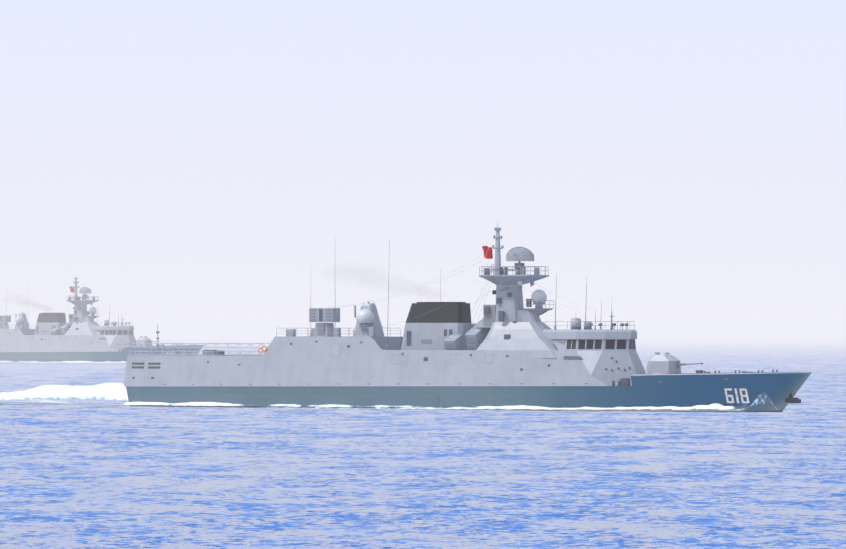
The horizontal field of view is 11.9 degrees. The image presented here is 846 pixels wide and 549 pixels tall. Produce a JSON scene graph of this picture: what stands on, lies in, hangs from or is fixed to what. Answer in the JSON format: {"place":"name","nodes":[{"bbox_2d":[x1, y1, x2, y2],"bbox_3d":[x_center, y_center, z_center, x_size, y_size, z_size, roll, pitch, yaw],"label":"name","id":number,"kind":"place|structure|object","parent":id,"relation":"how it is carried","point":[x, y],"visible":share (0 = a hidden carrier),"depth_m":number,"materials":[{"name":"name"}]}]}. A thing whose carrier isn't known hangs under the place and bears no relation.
{"place":"outdoors","nodes":[
{"label":"outdoors","id":0,"kind":"place"},
{"bbox_2d":[0,323,845,548],"bbox_3d":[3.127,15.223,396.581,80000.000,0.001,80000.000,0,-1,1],"label":"sea","id":1,"kind":"structure","parent":0,"point":[107,475],"depth_m":296.64,"materials":[{"name":"liquid"}]},
{"bbox_2d":[0,365,112,404],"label":"wake","id":2,"kind":"object","parent":1,"relation":"on","point":[54,401],"visible":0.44,"depth_m":541.22,"materials":[{"name":"white liquid"}]},
{"bbox_2d":[0,278,202,362],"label":"corvette","id":3,"kind":"object","parent":1,"relation":"on","point":[80,336],"visible":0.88,"depth_m":1055.34,"materials":[{"name":"grey metal"}]},
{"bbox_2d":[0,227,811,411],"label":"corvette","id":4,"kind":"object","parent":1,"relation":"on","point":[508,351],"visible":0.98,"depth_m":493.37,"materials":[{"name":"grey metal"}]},
{"bbox_2d":[0,0,845,322],"label":"sky","id":5,"kind":"structure","parent":0,"point":[181,161],"materials":[{"name":"white"}]}
]}

